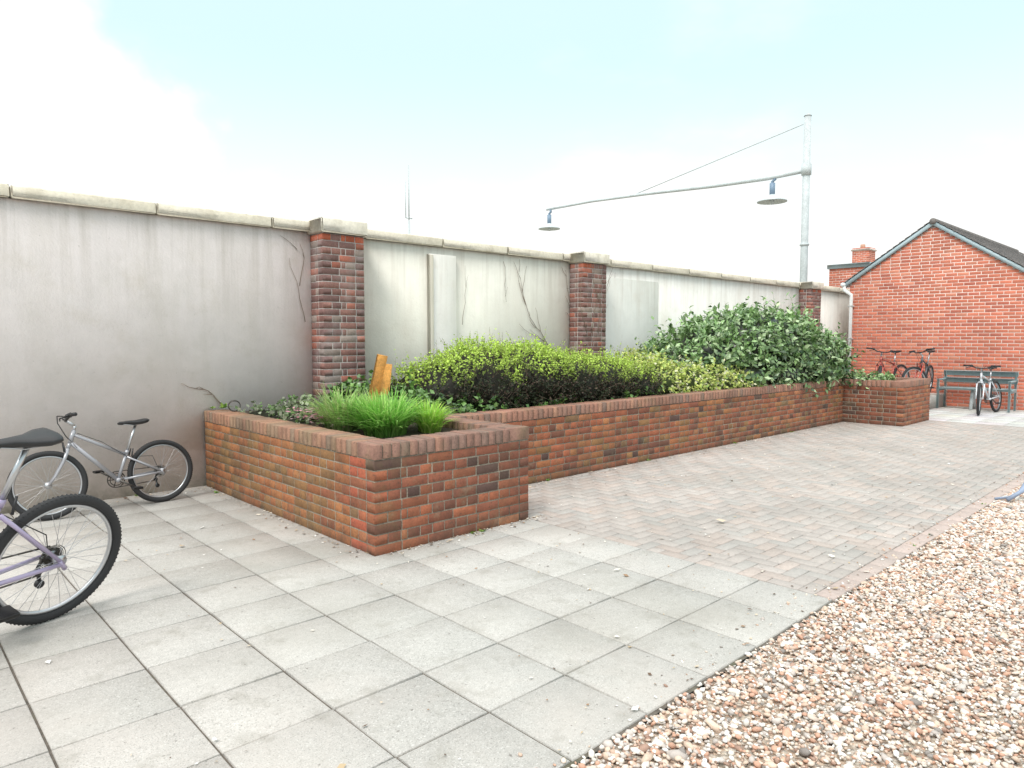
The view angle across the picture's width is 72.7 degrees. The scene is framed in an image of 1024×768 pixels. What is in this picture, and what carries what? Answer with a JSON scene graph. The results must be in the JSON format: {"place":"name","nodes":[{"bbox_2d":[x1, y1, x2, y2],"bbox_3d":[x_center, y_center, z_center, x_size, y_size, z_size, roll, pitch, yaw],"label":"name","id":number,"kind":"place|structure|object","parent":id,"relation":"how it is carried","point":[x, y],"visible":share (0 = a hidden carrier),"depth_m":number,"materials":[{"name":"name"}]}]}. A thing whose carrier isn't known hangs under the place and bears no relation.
{"place":"outdoors","nodes":[
{"label":"outdoors","id":0,"kind":"place"},
{"bbox_2d":[0,482,1008,767],"bbox_3d":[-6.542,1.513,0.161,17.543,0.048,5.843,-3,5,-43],"label":"slab paving","id":1,"kind":"structure","parent":0,"point":[93,701],"depth_m":3.46,"materials":[{"name":"concrete"}]},
{"bbox_2d":[0,427,121,625],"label":"bicycle","id":2,"kind":"object","parent":1,"relation":"on","point":[50,558],"visible":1,"depth_m":3.58,"materials":[{"name":"rubber"}]},
{"bbox_2d":[6,412,192,520],"bbox_3d":[-3.566,0.667,6.122,0.539,0.892,1.466,-1,2,43],"label":"bicycle","id":3,"kind":"object","parent":1,"relation":"on","point":[77,465],"visible":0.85,"depth_m":6.15,"materials":[{"name":"metal"}]},
{"bbox_2d":[15,422,1022,767],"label":"fallen leaves","id":4,"kind":"object","parent":1,"relation":"on","point":[583,574],"visible":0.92,"depth_m":5.15,"materials":[{"name":"brown plant"}]},
{"bbox_2d":[310,233,820,401],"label":"pillar bricks","id":5,"kind":"object","parent":1,"relation":"on","point":[578,326],"visible":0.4,"depth_m":7.89,"materials":[{"name":"brown brick"}]},
{"bbox_2d":[181,235,611,402],"bbox_3d":[-0.627,-0.816,9.217,7.074,1.863,0.297,-3,5,-43],"label":"dead climber vine","id":6,"kind":"object","parent":5,"relation":"attached to","point":[464,307],"visible":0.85,"depth_m":10.34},
{"bbox_2d":[0,183,849,292],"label":"coping","id":7,"kind":"object","parent":5,"relation":"on","point":[329,225],"visible":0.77,"depth_m":7.72,"materials":[{"name":"stone"}]},
{"bbox_2d":[204,375,930,555],"bbox_3d":[2.329,0.490,10.061,12.012,0.841,3.216,-3,5,-43],"label":"brick planter","id":8,"kind":"object","parent":1,"relation":"on","point":[466,473],"visible":0.85,"depth_m":6.14,"materials":[{"name":"brick"}]},
{"bbox_2d":[228,400,240,411],"bbox_3d":[-2.775,0.219,6.956,0.118,0.121,0.039,-2,4,-23],"label":"wire coil","id":9,"kind":"object","parent":8,"relation":"on","point":[233,401],"visible":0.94,"depth_m":6.95,"materials":[{"name":"metal"}]},
{"bbox_2d":[235,392,330,423],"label":"ground cover plants","id":10,"kind":"object","parent":8,"relation":"on","point":[276,411],"visible":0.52,"depth_m":6.83,"materials":[{"name":"green plant"}]},
{"bbox_2d":[287,407,354,430],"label":"plants","id":11,"kind":"object","parent":8,"relation":"on","point":[313,416],"visible":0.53,"depth_m":6.21,"materials":[{"name":"green plant"}]},
{"bbox_2d":[284,382,379,431],"bbox_3d":[-1.500,0.200,6.160,1.058,0.464,1.002,-3,5,-43],"label":"grass clump","id":12,"kind":"object","parent":8,"relation":"on","point":[324,410],"visible":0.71,"depth_m":6.02,"materials":[{"name":"green plant"}]},
{"bbox_2d":[368,354,391,401],"bbox_3d":[-1.288,0.054,6.739,0.271,0.693,0.089,-3,5,-43],"label":"wooden board","id":13,"kind":"object","parent":8,"relation":"on","point":[381,379],"visible":0.64,"depth_m":6.73,"materials":[{"name":"orange wood"}]},
{"bbox_2d":[324,369,439,420],"bbox_3d":[-1.344,0.149,7.029,1.438,0.619,0.798,3,5,39],"label":"ivy","id":14,"kind":"object","parent":8,"relation":"on","point":[352,387],"visible":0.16,"depth_m":6.92,"materials":[{"name":"green plant"}]},
{"bbox_2d":[319,385,453,437],"bbox_3d":[-1.067,0.233,5.924,1.194,0.452,1.167,-3,5,-43],"label":"grass clump","id":15,"kind":"object","parent":8,"relation":"on","point":[384,418],"visible":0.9,"depth_m":5.80,"materials":[{"name":"green plant"}]},
{"bbox_2d":[403,396,458,433],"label":"grass clump","id":16,"kind":"object","parent":8,"relation":"on","point":[431,425],"visible":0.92,"depth_m":5.97,"materials":[{"name":"green plant"}]},
{"bbox_2d":[390,329,667,412],"bbox_3d":[0.268,-0.132,8.583,4.146,1.160,1.829,-3,5,-43],"label":"box hedge","id":17,"kind":"object","parent":8,"relation":"on","point":[508,372],"visible":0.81,"depth_m":7.84,"materials":[{"name":"green plant"}]},
{"bbox_2d":[425,382,663,413],"bbox_3d":[0.435,0.201,8.099,3.796,0.425,0.845,-3,5,-40],"label":"ivy","id":18,"kind":"object","parent":8,"relation":"on","point":[461,407],"visible":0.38,"depth_m":7.19,"materials":[{"name":"green plant"}]},
{"bbox_2d":[605,338,762,394],"bbox_3d":[2.442,-0.191,10.521,2.972,1.004,1.856,-3,5,-43],"label":"euonymus shrub","id":19,"kind":"object","parent":8,"relation":"on","point":[681,380],"visible":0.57,"depth_m":9.95,"materials":[{"name":"green plant"}]},
{"bbox_2d":[624,292,865,397],"bbox_3d":[4.072,-0.626,11.978,5.398,1.959,2.554,-3,5,-43],"label":"laurel bush","id":20,"kind":"object","parent":8,"relation":"on","point":[766,347],"visible":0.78,"depth_m":11.37,"materials":[{"name":"green plant"}]},
{"bbox_2d":[842,369,896,388],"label":"ivy","id":21,"kind":"object","parent":8,"relation":"on","point":[888,375],"visible":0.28,"depth_m":12.63,"materials":[{"name":"green plant"}]},
{"bbox_2d":[0,0,1023,285],"label":"sky","id":22,"kind":"structure","parent":0,"point":[500,114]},
{"bbox_2d":[310,232,820,395],"bbox_3d":[2.505,-0.589,12.191,12.832,2.723,0.274,-3,5,-43],"label":"pillar mortar","id":23,"kind":"object","parent":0,"point":[355,289],"visible":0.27,"depth_m":7.90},
{"bbox_2d":[518,472,1023,767],"bbox_3d":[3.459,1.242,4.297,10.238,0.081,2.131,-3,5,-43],"label":"gravel","id":24,"kind":"structure","parent":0,"point":[990,525],"depth_m":3.11,"materials":[{"name":"beige gravel"}]},
{"bbox_2d":[994,483,1023,500],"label":"blue hose scrap","id":25,"kind":"object","parent":24,"relation":"on","point":[1015,494],"visible":1,"depth_m":6.44,"materials":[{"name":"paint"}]},
{"bbox_2d":[528,420,1023,602],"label":"brick paving","id":26,"kind":"structure","parent":0,"point":[802,559],"depth_m":6.63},
{"bbox_2d":[135,402,985,545],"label":"weeds","id":27,"kind":"object","parent":26,"relation":"on","point":[225,406],"visible":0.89,"depth_m":7.10,"materials":[{"name":"green plant"}]},
{"bbox_2d":[929,406,1023,426],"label":"slab paving","id":28,"kind":"structure","parent":0,"point":[990,416],"depth_m":13.62,"materials":[{"name":"concrete"}]},
{"bbox_2d":[929,393,943,408],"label":"concrete plinth","id":29,"kind":"structure","parent":28,"relation":"on","point":[932,404],"depth_m":15.25,"materials":[{"name":"concrete"}]},
{"bbox_2d":[866,347,909,377],"bbox_3d":[8.368,-0.296,15.376,1.654,1.071,0.540,-2,0,-33],"label":"bicycle","id":30,"kind":"object","parent":29,"relation":"on","point":[881,367],"visible":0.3,"depth_m":15.32,"materials":[{"name":"metal"}]},
{"bbox_2d":[902,348,934,391],"bbox_3d":[8.743,-0.261,14.821,0.540,1.071,1.654,9,9,42],"label":"bicycle","id":31,"kind":"object","parent":29,"relation":"on","point":[927,367],"visible":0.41,"depth_m":14.55,"materials":[{"name":"metal"}]},
{"bbox_2d":[936,370,1018,412],"bbox_3d":[9.970,0.143,14.958,0.580,0.830,1.380,-3,5,-43],"label":"park bench","id":32,"kind":"object","parent":28,"relation":"on","point":[972,402],"visible":0.96,"depth_m":15.02,"materials":[{"name":"paint"}]},
{"bbox_2d":[963,364,1001,414],"bbox_3d":[9.659,0.103,14.063,1.593,1.004,0.559,-2,4,-24],"label":"bicycle","id":33,"kind":"object","parent":28,"relation":"on","point":[989,396],"visible":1,"depth_m":14.09,"materials":[{"name":"metal"}]},
{"label":"ground","id":34,"kind":"structure","parent":0,"visible":0},
{"bbox_2d":[405,165,411,233],"bbox_3d":[-2.682,-2.664,18.200,0.212,6.000,0.080,-3,5,-43],"label":"aerial mast","id":35,"kind":"object","parent":34,"relation":"on","point":[408,218],"visible":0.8,"depth_m":18.05,"materials":[{"name":"grey metal"}]},
{"bbox_2d":[0,197,849,513],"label":"render panels","id":36,"kind":"object","parent":34,"relation":"on","point":[110,321],"visible":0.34,"depth_m":7.03,"materials":[{"name":"grey paint"}]},
{"bbox_2d":[539,114,811,281],"bbox_3d":[4.840,-3.952,23.859,0.860,7.950,10.725,-3,5,-43],"label":"street lamp","id":37,"kind":"object","parent":34,"relation":"on","point":[804,171],"visible":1,"depth_m":20.31,"materials":[{"name":"grey metal"}]},
{"bbox_2d":[827,262,871,288],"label":"brick outbuilding","id":38,"kind":"structure","parent":34,"relation":"on","point":[839,274],"depth_m":21.23,"materials":[{"name":"brick"}]},
{"bbox_2d":[851,244,876,262],"bbox_3d":[14.474,-3.014,28.789,0.780,5.450,0.750,-3,5,-43],"label":"brick chimney","id":39,"kind":"object","parent":38,"relation":"on","point":[862,253],"visible":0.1,"depth_m":28.41,"materials":[{"name":"red brick"}]},
{"bbox_2d":[850,225,1023,408],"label":"brick outbuilding","id":40,"kind":"structure","parent":34,"relation":"on","point":[921,235],"depth_m":15.79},
{"bbox_2d":[840,283,853,372],"bbox_3d":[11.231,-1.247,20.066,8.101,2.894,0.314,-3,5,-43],"label":"drainpipe","id":41,"kind":"object","parent":40,"relation":"attached to","point":[850,306],"visible":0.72,"depth_m":17.21,"materials":[{"name":"white paint"}]},
{"bbox_2d":[843,218,1023,282],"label":"roof tiles","id":42,"kind":"object","parent":40,"relation":"on","point":[1008,252],"visible":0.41,"depth_m":16.55,"materials":[{"name":"grey tile"}]},
{"bbox_2d":[845,222,1023,285],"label":"bargeboard","id":43,"kind":"object","parent":40,"relation":"on","point":[964,239],"visible":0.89,"depth_m":15.76,"materials":[{"name":"paint"}]},
{"bbox_2d":[850,228,1023,409],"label":"bricks","id":44,"kind":"object","parent":40,"relation":"on","point":[884,343],"visible":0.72,"depth_m":15.79,"materials":[{"name":"red brick"}]}
]}

